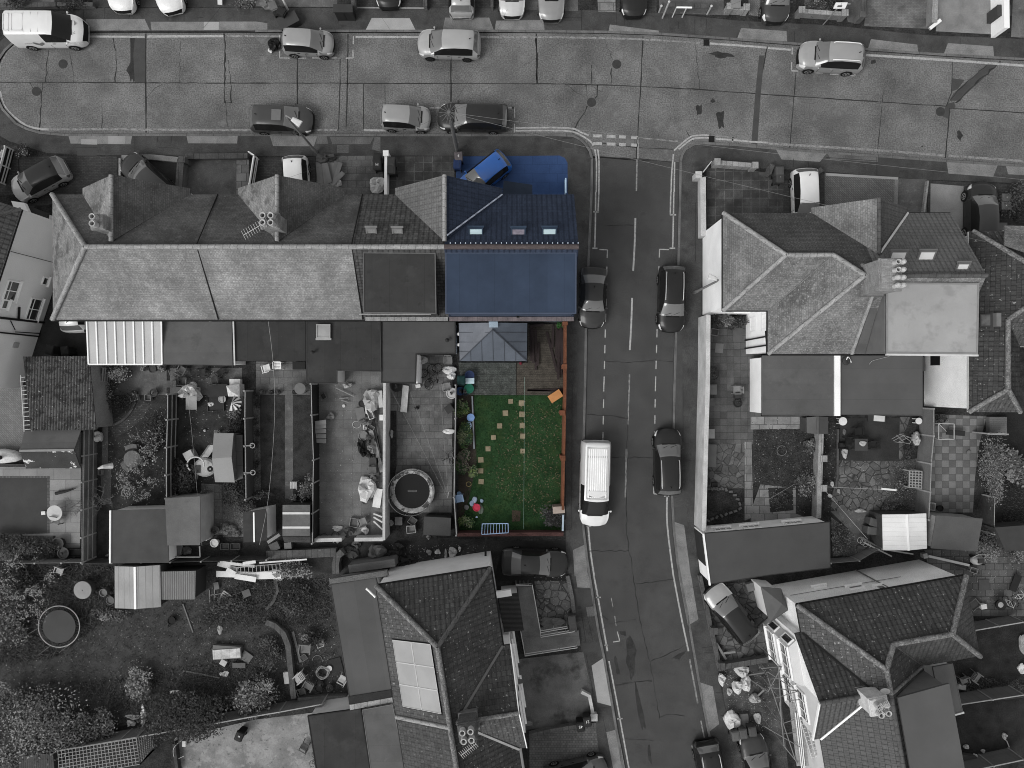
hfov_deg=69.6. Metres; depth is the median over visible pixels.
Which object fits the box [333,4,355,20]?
street cabinet
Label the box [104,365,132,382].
bush
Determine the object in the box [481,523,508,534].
airer rack
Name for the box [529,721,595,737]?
garden wall
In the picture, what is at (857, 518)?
shed yard
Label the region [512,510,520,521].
bare patch
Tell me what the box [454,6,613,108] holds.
overhead wire
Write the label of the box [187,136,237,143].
crossover
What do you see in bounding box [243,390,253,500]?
fence
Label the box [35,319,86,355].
side yard
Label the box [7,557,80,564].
fence
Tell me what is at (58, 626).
trampoline
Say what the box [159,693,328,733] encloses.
fence
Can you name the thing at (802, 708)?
window
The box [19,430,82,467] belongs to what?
shed
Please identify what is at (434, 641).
semi detached house
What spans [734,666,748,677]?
builder sack
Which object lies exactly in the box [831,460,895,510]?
crazy paving
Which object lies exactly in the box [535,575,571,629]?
front garden
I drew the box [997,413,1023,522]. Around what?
dark garden
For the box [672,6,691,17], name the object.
cycle rail
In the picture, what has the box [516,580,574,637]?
railing
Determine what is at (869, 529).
wheelie bin
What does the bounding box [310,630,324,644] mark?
bush
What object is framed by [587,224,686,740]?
side road cracks
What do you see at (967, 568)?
pole
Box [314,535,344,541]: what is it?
garden wall
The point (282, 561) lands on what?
plank
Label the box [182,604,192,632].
stick
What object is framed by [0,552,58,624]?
budding tree
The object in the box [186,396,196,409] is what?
towel
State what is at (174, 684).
undergrowth
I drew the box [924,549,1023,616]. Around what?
slab yard
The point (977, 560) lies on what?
lawn mower
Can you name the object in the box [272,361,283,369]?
garden chair
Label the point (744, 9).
garden wall
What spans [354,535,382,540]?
garden wall
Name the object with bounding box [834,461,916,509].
fallen leaves
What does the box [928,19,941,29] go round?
wall end
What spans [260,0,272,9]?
rubble heap
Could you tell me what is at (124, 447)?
fallen leaves
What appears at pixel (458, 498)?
garden chair
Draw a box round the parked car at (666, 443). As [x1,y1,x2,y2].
[651,428,683,495]
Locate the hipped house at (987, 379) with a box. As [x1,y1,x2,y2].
[924,225,1023,413]
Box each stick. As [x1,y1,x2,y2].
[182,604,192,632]
[184,670,218,677]
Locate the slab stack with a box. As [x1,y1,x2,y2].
[328,657,342,672]
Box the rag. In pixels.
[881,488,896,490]
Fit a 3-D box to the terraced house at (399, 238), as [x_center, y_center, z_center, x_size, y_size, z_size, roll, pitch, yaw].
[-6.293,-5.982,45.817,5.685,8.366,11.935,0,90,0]
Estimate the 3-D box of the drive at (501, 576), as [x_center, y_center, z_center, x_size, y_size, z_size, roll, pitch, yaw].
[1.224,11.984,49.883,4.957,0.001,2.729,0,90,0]
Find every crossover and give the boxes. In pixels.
[69,136,131,143]
[81,139,96,144]
[86,19,148,30]
[108,136,124,143]
[151,22,203,29]
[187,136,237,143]
[204,22,218,29]
[219,22,266,29]
[270,136,316,145]
[316,136,327,143]
[330,137,373,143]
[337,145,348,152]
[366,18,414,29]
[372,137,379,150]
[443,18,493,29]
[495,20,544,29]
[573,545,587,575]
[576,576,589,587]
[577,327,584,383]
[586,606,594,616]
[592,659,610,705]
[606,730,624,767]
[609,25,658,31]
[675,384,682,428]
[675,522,690,575]
[679,576,697,623]
[701,683,718,730]
[712,24,738,37]
[738,28,786,40]
[777,150,825,161]
[828,154,877,161]
[868,39,917,51]
[944,43,993,55]
[947,162,997,176]
[1006,166,1023,174]
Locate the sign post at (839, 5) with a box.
[823,2,850,24]
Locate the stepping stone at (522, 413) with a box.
[519,411,524,416]
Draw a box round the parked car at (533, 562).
[502,546,567,578]
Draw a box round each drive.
[0,0,53,2]
[0,387,24,451]
[93,0,255,6]
[256,0,336,6]
[357,0,422,6]
[427,0,498,8]
[495,541,566,580]
[518,652,591,729]
[525,0,577,10]
[529,727,598,767]
[598,0,615,11]
[617,0,656,12]
[659,0,723,14]
[748,0,759,15]
[783,174,824,212]
[788,0,795,17]
[825,173,898,205]
[842,0,856,22]
[864,0,927,28]
[898,178,926,211]
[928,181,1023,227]
[930,184,963,229]
[936,0,990,33]
[1011,0,1023,37]
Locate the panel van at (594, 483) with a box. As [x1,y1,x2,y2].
[578,440,611,526]
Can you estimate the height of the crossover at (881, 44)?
0.001 m
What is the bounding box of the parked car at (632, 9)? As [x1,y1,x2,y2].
[619,0,646,19]
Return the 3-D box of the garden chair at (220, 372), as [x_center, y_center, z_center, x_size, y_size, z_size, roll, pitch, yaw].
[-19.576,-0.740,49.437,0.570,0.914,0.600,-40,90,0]
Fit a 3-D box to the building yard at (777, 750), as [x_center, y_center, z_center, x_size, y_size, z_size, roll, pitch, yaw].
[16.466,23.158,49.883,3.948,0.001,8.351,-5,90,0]
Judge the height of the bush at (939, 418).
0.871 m
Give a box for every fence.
[0,145,13,184]
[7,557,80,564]
[17,725,165,756]
[80,427,97,563]
[82,555,270,563]
[100,368,109,381]
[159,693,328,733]
[164,393,178,498]
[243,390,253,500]
[248,151,258,184]
[310,383,319,544]
[453,384,457,535]
[564,178,566,193]
[830,545,879,563]
[915,407,934,520]
[959,685,1023,704]
[964,747,1023,767]
[972,431,1008,434]
[974,615,1023,630]
[981,494,994,534]
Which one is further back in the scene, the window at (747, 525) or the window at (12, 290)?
the window at (747, 525)
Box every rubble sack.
[334,180,341,186]
[370,177,383,193]
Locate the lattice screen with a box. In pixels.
[903,469,922,488]
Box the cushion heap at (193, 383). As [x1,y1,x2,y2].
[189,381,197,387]
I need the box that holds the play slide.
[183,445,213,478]
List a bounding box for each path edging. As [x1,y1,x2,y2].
[113,401,135,425]
[265,580,279,609]
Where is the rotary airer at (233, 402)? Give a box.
[229,396,241,410]
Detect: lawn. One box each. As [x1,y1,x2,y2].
[0,478,46,532]
[0,562,347,751]
[98,395,166,557]
[177,395,242,494]
[260,395,284,492]
[293,395,311,494]
[460,395,562,529]
[753,429,813,487]
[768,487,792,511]
[955,699,1023,757]
[956,623,1023,696]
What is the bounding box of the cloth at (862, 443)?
[859,441,866,445]
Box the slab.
[715,343,723,352]
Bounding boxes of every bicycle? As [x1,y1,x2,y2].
[421,364,441,379]
[425,364,441,389]
[1002,596,1018,609]
[1012,588,1023,600]
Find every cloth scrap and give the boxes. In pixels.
[125,714,138,719]
[127,720,135,726]
[140,705,146,726]
[217,626,222,634]
[219,671,228,676]
[442,429,453,433]
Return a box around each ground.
[0,0,1023,60]
[0,101,596,767]
[593,157,648,160]
[670,145,1023,767]
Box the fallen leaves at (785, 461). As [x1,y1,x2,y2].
[752,418,837,516]
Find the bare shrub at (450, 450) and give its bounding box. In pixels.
[439,447,460,471]
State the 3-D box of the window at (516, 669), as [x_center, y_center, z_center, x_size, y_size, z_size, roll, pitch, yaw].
[0.214,17.573,46.135,0.220,1.370,2.160,-9,90,0]
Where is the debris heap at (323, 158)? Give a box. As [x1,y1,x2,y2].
[316,153,336,163]
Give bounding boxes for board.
[240,650,252,663]
[372,488,382,507]
[400,385,408,411]
[471,396,474,448]
[562,515,563,530]
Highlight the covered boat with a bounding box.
[0,449,21,462]
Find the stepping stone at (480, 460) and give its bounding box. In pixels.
[478,457,483,462]
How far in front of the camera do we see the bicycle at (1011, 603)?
49.72 m
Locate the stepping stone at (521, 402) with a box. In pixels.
[519,400,523,405]
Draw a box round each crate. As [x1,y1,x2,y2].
[283,671,288,683]
[366,425,374,430]
[748,664,756,670]
[838,443,845,448]
[957,683,965,689]
[999,223,1006,230]
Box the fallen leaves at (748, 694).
[722,665,777,730]
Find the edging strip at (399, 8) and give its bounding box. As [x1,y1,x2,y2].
[357,7,423,8]
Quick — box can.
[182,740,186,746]
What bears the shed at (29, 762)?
on the garden ground at (158, 757)
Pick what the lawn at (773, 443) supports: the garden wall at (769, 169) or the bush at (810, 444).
the bush at (810, 444)
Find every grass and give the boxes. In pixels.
[1001,475,1023,522]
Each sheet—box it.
[177,384,202,400]
[874,415,884,421]
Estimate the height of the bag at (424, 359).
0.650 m
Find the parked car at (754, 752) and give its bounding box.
[737,731,771,767]
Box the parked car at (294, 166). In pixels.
[282,155,310,180]
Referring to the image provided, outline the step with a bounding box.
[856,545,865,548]
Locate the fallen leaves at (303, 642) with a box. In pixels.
[268,577,341,693]
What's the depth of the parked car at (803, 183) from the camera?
48.52 m
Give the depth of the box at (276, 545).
49.36 m
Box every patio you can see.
[0,467,80,547]
[108,365,166,394]
[170,368,241,394]
[174,713,314,767]
[256,362,309,394]
[930,414,986,511]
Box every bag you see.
[326,412,334,418]
[332,526,341,531]
[343,382,352,387]
[345,527,353,535]
[357,438,364,452]
[358,477,376,502]
[359,417,372,424]
[360,449,366,456]
[361,527,368,534]
[363,389,379,412]
[366,434,375,443]
[366,451,374,457]
[367,444,375,453]
[370,475,377,481]
[421,356,427,363]
[442,366,455,373]
[447,372,455,379]
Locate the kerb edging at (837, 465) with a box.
[832,429,838,497]
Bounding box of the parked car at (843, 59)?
[795,38,864,76]
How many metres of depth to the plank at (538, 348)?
49.60 m
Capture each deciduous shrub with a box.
[114,461,158,501]
[128,427,163,468]
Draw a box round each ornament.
[841,449,847,458]
[854,508,865,512]
[910,431,920,444]
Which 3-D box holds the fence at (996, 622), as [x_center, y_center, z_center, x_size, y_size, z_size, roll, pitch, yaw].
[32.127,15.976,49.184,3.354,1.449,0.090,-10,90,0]
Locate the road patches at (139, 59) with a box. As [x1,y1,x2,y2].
[133,38,995,144]
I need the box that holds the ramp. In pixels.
[517,585,579,656]
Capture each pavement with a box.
[0,8,1023,57]
[0,108,614,767]
[673,144,1023,767]
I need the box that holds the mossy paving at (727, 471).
[708,444,744,487]
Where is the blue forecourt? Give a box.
[456,156,567,193]
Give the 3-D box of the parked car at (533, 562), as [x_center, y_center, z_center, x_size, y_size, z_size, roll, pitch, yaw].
[1.537,11.948,49.115,4.478,1.561,2.053,2,90,0]
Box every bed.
[0,536,53,560]
[223,484,243,536]
[390,411,396,501]
[458,395,476,529]
[708,488,744,525]
[805,0,826,9]
[824,421,838,510]
[831,517,856,555]
[882,458,916,509]
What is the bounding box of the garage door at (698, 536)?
[694,528,705,565]
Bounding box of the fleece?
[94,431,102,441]
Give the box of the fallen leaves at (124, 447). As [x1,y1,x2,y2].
[103,403,165,504]
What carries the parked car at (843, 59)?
on the concrete road at (667, 114)
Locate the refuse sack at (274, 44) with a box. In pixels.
[268,38,280,51]
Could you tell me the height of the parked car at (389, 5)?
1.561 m
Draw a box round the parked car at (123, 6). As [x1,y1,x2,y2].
[108,0,139,13]
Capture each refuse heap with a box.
[339,545,358,557]
[351,541,360,548]
[368,545,386,557]
[383,550,394,556]
[393,542,405,555]
[397,557,408,565]
[407,555,416,564]
[449,547,456,557]
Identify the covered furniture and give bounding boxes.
[226,384,243,395]
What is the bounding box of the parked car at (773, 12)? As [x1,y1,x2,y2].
[758,0,792,25]
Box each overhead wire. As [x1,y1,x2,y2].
[453,113,984,241]
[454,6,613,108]
[456,113,1023,179]
[461,0,741,107]
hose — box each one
[316,666,329,679]
[857,537,869,547]
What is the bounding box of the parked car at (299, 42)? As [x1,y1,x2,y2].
[281,27,334,59]
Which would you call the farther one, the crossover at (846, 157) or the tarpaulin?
the crossover at (846, 157)
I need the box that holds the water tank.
[74,580,95,598]
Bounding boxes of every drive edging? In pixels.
[826,173,897,179]
[894,179,898,203]
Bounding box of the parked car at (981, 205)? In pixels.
[961,182,1000,235]
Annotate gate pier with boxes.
[552,504,564,513]
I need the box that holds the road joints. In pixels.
[0,34,1023,162]
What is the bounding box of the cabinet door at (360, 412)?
[355,407,365,422]
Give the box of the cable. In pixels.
[259,322,274,544]
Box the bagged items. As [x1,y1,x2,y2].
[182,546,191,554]
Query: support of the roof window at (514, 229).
in the terraced house at (511, 253)
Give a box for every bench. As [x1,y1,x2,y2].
[120,461,131,471]
[125,444,139,450]
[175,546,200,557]
[207,384,228,396]
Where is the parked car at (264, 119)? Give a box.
[249,103,314,135]
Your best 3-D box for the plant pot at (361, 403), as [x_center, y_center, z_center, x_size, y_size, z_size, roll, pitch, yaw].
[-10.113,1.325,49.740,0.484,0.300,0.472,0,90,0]
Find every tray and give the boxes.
[207,395,224,411]
[407,516,417,524]
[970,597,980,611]
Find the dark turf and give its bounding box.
[840,418,899,460]
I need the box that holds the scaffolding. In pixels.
[761,648,808,767]
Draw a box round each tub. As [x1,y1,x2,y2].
[220,543,229,549]
[230,543,240,549]
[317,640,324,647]
[406,524,415,533]
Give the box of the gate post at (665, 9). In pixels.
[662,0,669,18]
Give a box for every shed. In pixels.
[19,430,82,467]
[19,750,69,767]
[109,505,182,562]
[115,562,172,608]
[161,565,205,599]
[165,492,213,544]
[212,433,243,481]
[243,505,275,541]
[282,501,311,542]
[423,514,450,535]
[800,416,827,433]
[869,509,926,550]
[926,512,982,550]
[981,521,1023,550]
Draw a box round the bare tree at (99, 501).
[67,483,113,519]
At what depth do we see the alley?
49.89 m
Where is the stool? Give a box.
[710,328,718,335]
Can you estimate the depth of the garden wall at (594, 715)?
49.50 m
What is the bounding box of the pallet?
[216,590,230,607]
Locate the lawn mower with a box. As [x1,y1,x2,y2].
[969,554,987,564]
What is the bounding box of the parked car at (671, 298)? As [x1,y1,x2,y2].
[655,265,687,332]
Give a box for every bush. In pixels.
[0,532,45,563]
[0,557,37,617]
[0,603,31,651]
[0,681,87,765]
[0,682,26,730]
[0,743,28,767]
[3,0,30,9]
[13,143,32,158]
[17,538,60,558]
[59,0,87,10]
[73,706,118,750]
[90,607,130,622]
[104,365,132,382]
[105,380,118,404]
[108,389,137,416]
[124,666,152,702]
[130,689,230,748]
[141,412,165,455]
[157,457,196,492]
[200,489,209,493]
[206,594,253,617]
[218,481,244,505]
[223,678,275,720]
[226,406,240,420]
[227,416,243,432]
[228,0,255,10]
[236,495,255,512]
[249,671,279,706]
[252,490,273,499]
[253,392,259,399]
[253,401,261,407]
[253,459,259,467]
[254,429,262,436]
[254,635,281,672]
[272,567,287,580]
[273,581,318,616]
[279,558,311,579]
[289,494,296,500]
[289,567,299,575]
[297,473,311,502]
[299,630,314,642]
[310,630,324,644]
[453,448,470,474]
[454,398,469,417]
[457,420,472,449]
[457,516,474,527]
[468,465,477,477]
[540,504,564,529]
[710,314,729,327]
[721,314,733,326]
[727,314,748,327]
[770,489,789,510]
[794,470,815,498]
[803,436,815,455]
[804,0,833,17]
[820,0,844,10]
[831,521,853,557]
[881,502,910,510]
[888,460,916,500]
[903,431,916,461]
[934,414,948,424]
[974,529,1003,562]
[976,444,988,482]
[998,444,1023,486]
[999,179,1023,223]
[1006,551,1023,563]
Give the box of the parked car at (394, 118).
[380,103,430,133]
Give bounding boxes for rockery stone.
[222,522,228,529]
[223,528,230,534]
[228,524,236,531]
[232,529,239,536]
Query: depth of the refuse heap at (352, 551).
49.65 m
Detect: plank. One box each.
[259,559,306,563]
[267,533,280,543]
[292,631,301,662]
[315,420,325,424]
[315,424,325,428]
[315,429,325,433]
[316,162,323,183]
[316,434,325,437]
[316,438,325,442]
[323,163,331,182]
[327,162,333,184]
[329,161,337,183]
[330,171,344,185]
[333,162,342,178]
[369,430,382,471]
[373,413,380,453]
[375,460,378,476]
[527,388,561,390]
[529,324,543,327]
[529,328,531,360]
[531,327,534,362]
[535,329,536,369]
[536,342,539,365]
[546,332,556,371]
[555,329,557,358]
[557,330,559,379]
[559,327,561,374]
[717,643,726,659]
[1008,574,1021,591]
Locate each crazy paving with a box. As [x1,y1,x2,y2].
[704,581,771,660]
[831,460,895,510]
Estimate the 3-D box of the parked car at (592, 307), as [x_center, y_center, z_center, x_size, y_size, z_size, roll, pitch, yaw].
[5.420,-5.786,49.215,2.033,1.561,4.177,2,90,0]
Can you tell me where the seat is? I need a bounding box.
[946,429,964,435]
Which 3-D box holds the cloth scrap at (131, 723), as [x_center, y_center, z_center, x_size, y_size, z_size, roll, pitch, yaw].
[-25.772,22.922,49.761,0.702,0.259,0.446,0,90,0]
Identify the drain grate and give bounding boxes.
[703,39,709,45]
[709,136,713,141]
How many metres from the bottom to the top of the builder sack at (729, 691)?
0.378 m
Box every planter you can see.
[68,548,80,555]
[144,394,152,400]
[296,495,305,500]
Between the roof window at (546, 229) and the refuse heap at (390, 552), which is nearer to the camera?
the roof window at (546, 229)
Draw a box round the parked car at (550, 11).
[537,0,564,23]
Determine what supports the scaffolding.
on the building yard at (777, 750)
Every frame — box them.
[930,502,935,510]
[934,423,954,439]
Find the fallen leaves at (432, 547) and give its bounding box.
[381,544,477,559]
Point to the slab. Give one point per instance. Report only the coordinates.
(718, 348)
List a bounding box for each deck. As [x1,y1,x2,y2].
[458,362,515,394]
[517,324,562,394]
[986,417,1006,432]
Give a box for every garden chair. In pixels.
[49,516,62,524]
[53,564,66,575]
[168,368,177,377]
[174,365,189,375]
[177,377,189,385]
[195,367,207,376]
[209,376,220,385]
[214,367,227,377]
[261,363,272,373]
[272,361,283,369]
[290,480,298,489]
[295,668,307,681]
[295,687,308,696]
[298,640,312,654]
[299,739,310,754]
[301,676,316,692]
[337,671,345,686]
[357,515,368,528]
[369,457,376,466]
[369,465,376,474]
[442,382,450,391]
[443,355,451,363]
[455,494,464,502]
[731,386,743,393]
[842,437,852,445]
[851,427,863,434]
[868,440,880,449]
[955,673,970,685]
[967,668,983,684]
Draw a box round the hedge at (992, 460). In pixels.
[978,429,1008,507]
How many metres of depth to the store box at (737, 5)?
48.96 m
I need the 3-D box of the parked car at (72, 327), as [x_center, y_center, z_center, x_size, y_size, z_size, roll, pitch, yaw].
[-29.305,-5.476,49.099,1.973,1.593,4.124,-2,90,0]
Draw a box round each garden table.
[47,505,65,520]
[124,450,140,467]
[294,383,305,393]
[836,417,846,424]
[850,438,867,450]
[912,418,921,423]
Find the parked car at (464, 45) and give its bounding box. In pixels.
[417,26,480,62]
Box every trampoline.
[38,602,83,647]
[387,468,434,515]
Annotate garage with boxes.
[23,356,112,430]
[694,516,830,585]
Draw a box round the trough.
[708,444,716,466]
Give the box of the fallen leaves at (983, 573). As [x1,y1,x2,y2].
[936,550,1023,603]
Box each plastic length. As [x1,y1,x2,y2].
[216,571,255,576]
[217,562,238,570]
[220,561,254,567]
[226,567,236,575]
[234,573,255,581]
[243,560,255,564]
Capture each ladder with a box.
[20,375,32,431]
[235,563,281,573]
[793,697,816,758]
[799,700,816,757]
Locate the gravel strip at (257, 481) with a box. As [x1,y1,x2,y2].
[253,396,260,494]
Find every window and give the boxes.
[0,299,12,310]
[1,280,23,303]
[24,297,45,322]
[41,277,51,287]
[365,226,376,233]
[391,226,402,233]
[467,225,483,234]
[510,226,525,234]
[511,631,518,662]
[511,643,519,684]
[518,675,525,706]
[519,690,526,732]
[541,225,557,234]
[711,525,733,531]
[739,522,761,528]
[750,316,755,331]
[763,626,778,665]
[766,621,779,631]
[776,638,793,680]
[780,632,793,644]
[780,670,793,702]
[781,518,804,524]
[793,684,809,724]
[811,582,826,588]
[845,582,864,589]
[872,582,885,588]
[889,249,908,258]
[917,248,937,259]
[955,261,971,269]
[980,312,993,327]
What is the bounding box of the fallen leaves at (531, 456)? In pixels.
[488,401,561,518]
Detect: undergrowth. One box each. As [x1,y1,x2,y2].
[0,563,114,668]
[69,658,275,720]
[197,577,333,631]
[957,676,1023,693]
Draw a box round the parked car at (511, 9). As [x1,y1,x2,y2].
[498,0,525,19]
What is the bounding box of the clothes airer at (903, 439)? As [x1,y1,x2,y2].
[892,434,912,443]
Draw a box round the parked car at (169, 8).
[156,0,187,16]
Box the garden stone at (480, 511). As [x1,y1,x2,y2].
[478,504,483,513]
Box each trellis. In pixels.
[57,735,139,767]
[136,726,155,764]
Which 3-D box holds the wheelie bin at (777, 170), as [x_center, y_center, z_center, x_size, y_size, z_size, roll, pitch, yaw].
[17.787,-14.123,49.350,0.540,1.090,0.655,0,90,0]
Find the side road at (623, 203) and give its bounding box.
[584,158,707,767]
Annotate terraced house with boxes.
[49,174,162,364]
[108,176,245,365]
[196,174,305,360]
[275,176,381,383]
[351,174,456,383]
[444,176,578,360]
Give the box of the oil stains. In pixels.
[126,38,962,763]
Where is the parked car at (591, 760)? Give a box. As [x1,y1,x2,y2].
[543,752,607,767]
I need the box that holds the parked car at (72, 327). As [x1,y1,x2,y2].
[59,322,85,332]
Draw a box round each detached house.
[0,201,52,387]
[307,675,526,767]
[329,551,523,726]
[703,198,906,415]
[751,560,982,700]
[779,662,964,767]
[840,197,988,415]
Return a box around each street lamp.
[285,115,317,153]
[692,274,718,293]
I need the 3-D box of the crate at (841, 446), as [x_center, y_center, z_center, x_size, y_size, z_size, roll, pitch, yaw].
[22.276,4.171,49.740,0.500,0.300,0.400,0,90,0]
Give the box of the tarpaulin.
[540,617,564,630]
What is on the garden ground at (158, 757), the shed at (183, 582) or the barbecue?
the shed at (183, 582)
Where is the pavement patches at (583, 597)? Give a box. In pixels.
[77,21,920,652]
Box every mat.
[733,328,742,341]
[978,579,989,589]
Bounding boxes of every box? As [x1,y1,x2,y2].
[213,582,219,589]
[219,659,227,666]
[229,379,241,384]
[241,588,251,597]
[269,540,281,550]
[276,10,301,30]
[284,542,292,548]
[292,362,305,369]
[349,517,358,527]
[395,516,402,524]
[466,378,473,383]
[548,389,562,402]
[708,429,714,437]
[709,398,714,406]
[710,384,716,394]
[729,0,740,14]
[738,712,748,721]
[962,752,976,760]
[979,603,986,609]
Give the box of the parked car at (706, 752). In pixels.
[692,736,724,767]
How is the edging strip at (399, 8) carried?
on the pavement at (327, 19)
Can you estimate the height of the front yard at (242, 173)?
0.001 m
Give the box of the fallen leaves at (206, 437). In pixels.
[179,370,241,536]
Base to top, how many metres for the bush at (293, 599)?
0.998 m
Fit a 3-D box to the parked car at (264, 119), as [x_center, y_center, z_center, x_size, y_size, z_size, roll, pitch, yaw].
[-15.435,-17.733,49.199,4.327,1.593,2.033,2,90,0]
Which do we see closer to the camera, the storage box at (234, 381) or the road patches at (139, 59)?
the storage box at (234, 381)
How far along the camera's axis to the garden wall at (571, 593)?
49.65 m
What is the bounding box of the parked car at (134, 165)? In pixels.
[120,152,174,185]
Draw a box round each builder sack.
[718,673,725,686]
[723,709,740,729]
[727,688,732,695]
[732,681,741,694]
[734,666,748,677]
[740,676,750,691]
[748,693,760,702]
[753,713,760,723]
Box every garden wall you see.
[0,2,58,9]
[0,464,24,465]
[57,2,95,8]
[118,158,123,176]
[121,154,177,162]
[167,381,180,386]
[172,740,181,767]
[175,156,190,187]
[185,153,249,159]
[266,547,337,558]
[298,693,347,701]
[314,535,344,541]
[332,547,345,573]
[348,554,398,572]
[351,0,357,11]
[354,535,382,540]
[382,383,390,539]
[383,150,389,193]
[423,0,427,10]
[457,530,563,535]
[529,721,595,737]
[559,322,567,509]
[565,575,575,612]
[580,689,597,720]
[660,2,708,12]
[692,171,705,238]
[694,315,710,530]
[697,574,724,670]
[711,158,758,171]
[723,655,767,668]
[724,3,749,15]
[764,164,774,176]
[794,6,848,21]
[812,434,826,517]
[854,0,866,23]
[921,180,928,211]
[926,0,937,27]
[991,0,1009,37]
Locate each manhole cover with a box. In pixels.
[32,87,40,95]
[58,59,67,68]
[587,98,595,106]
[612,60,620,68]
[936,107,944,115]
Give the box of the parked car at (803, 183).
[788,168,819,212]
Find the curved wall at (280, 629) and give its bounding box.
[265,618,297,698]
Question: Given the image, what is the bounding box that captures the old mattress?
[212,644,242,659]
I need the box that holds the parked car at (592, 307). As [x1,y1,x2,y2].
[578,266,607,328]
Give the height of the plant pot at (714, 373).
0.899 m
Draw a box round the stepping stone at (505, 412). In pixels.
[503,410,507,415]
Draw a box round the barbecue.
[991,597,1006,609]
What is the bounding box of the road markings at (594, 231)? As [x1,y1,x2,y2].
[0,35,1023,767]
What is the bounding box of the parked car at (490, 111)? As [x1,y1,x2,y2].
[438,100,507,134]
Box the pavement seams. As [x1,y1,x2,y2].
[81,8,874,730]
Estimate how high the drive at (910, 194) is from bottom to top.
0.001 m
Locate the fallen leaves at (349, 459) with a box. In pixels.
[319,385,382,533]
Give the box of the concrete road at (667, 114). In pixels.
[0,33,1023,164]
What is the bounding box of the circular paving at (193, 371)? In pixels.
[190,365,211,379]
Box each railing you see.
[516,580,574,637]
[520,631,577,655]
[541,622,567,632]
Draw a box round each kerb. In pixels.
[0,43,12,58]
[0,102,592,158]
[255,30,1023,59]
[582,158,623,767]
[671,162,710,736]
[679,142,1023,166]
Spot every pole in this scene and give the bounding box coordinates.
[439,104,458,151]
[484,537,486,555]
[860,538,881,548]
[864,542,891,556]
[881,548,912,554]
[928,555,969,565]
[955,564,979,573]
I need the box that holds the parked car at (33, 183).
[11,155,72,202]
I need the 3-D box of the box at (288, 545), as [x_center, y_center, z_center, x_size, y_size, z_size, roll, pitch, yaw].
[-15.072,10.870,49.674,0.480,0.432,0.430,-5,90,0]
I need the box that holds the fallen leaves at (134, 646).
[0,577,254,734]
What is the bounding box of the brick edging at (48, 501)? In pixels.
[0,476,49,534]
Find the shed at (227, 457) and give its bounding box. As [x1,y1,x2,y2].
[212,433,243,481]
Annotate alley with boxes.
[244,538,511,590]
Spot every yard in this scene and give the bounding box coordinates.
[0,144,18,195]
[19,156,116,206]
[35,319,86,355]
[124,161,176,182]
[187,160,235,193]
[236,160,248,193]
[255,157,315,181]
[316,156,382,193]
[319,371,382,535]
[389,512,453,537]
[390,156,453,193]
[390,355,452,511]
[706,167,782,229]
[709,316,760,443]
[721,662,787,767]
[831,510,883,552]
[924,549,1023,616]
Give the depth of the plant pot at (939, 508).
49.63 m
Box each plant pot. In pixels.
[51,537,65,549]
[57,547,69,558]
[99,588,109,596]
[106,596,114,604]
[130,390,137,395]
[140,365,148,370]
[148,365,156,372]
[149,389,158,396]
[157,365,166,371]
[167,617,175,624]
[210,526,219,534]
[210,539,219,546]
[218,396,225,402]
[259,389,265,394]
[299,653,307,661]
[317,680,323,686]
[320,392,327,399]
[326,684,332,691]
[358,400,364,406]
[358,431,367,440]
[361,498,370,504]
[391,383,401,391]
[424,381,430,387]
[444,404,453,413]
[446,388,454,398]
[457,387,463,394]
[461,387,468,395]
[464,384,473,392]
[465,371,473,377]
[467,414,474,420]
[473,504,479,510]
[710,366,719,381]
[733,392,741,400]
[733,399,741,407]
[936,505,943,511]
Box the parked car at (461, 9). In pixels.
[448,0,474,19]
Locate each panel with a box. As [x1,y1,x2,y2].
[256,571,280,578]
[378,391,382,407]
[867,415,885,421]
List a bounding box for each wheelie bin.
[45,344,60,354]
[60,346,77,355]
[234,726,247,741]
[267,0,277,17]
[275,6,287,17]
[372,152,382,165]
[373,160,383,172]
[387,156,396,169]
[387,164,397,177]
[453,159,461,172]
[454,151,463,164]
[457,376,465,384]
[567,612,575,624]
[568,622,576,632]
[576,717,584,731]
[582,712,591,726]
[728,728,739,741]
[737,725,747,739]
[745,721,756,736]
[771,166,783,178]
[771,174,783,185]
[862,524,876,534]
[864,516,876,526]
[998,193,1011,202]
[999,202,1011,212]
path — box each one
[100,465,110,503]
[102,426,107,464]
[109,400,149,437]
[201,484,222,533]
[285,395,292,498]
[745,442,752,519]
[751,416,806,428]
[751,484,802,521]
[899,417,909,459]
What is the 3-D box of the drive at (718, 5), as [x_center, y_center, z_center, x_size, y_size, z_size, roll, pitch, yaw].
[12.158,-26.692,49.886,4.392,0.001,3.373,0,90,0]
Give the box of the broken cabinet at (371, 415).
[366,409,375,419]
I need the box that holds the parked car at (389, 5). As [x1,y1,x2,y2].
[376,0,402,10]
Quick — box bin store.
[987,5,1010,23]
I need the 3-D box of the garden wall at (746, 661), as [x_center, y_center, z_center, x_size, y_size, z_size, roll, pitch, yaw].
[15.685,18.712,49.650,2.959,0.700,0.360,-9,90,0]
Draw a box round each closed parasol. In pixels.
[55,488,75,494]
[98,459,114,468]
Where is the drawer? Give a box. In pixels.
[232,662,245,667]
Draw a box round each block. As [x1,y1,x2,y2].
[745,581,754,591]
[920,552,927,558]
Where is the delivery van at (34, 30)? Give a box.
[2,10,89,50]
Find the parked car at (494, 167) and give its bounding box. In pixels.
[460,149,511,185]
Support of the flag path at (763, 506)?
on the garden ground at (872, 560)
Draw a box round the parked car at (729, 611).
[703,583,760,645]

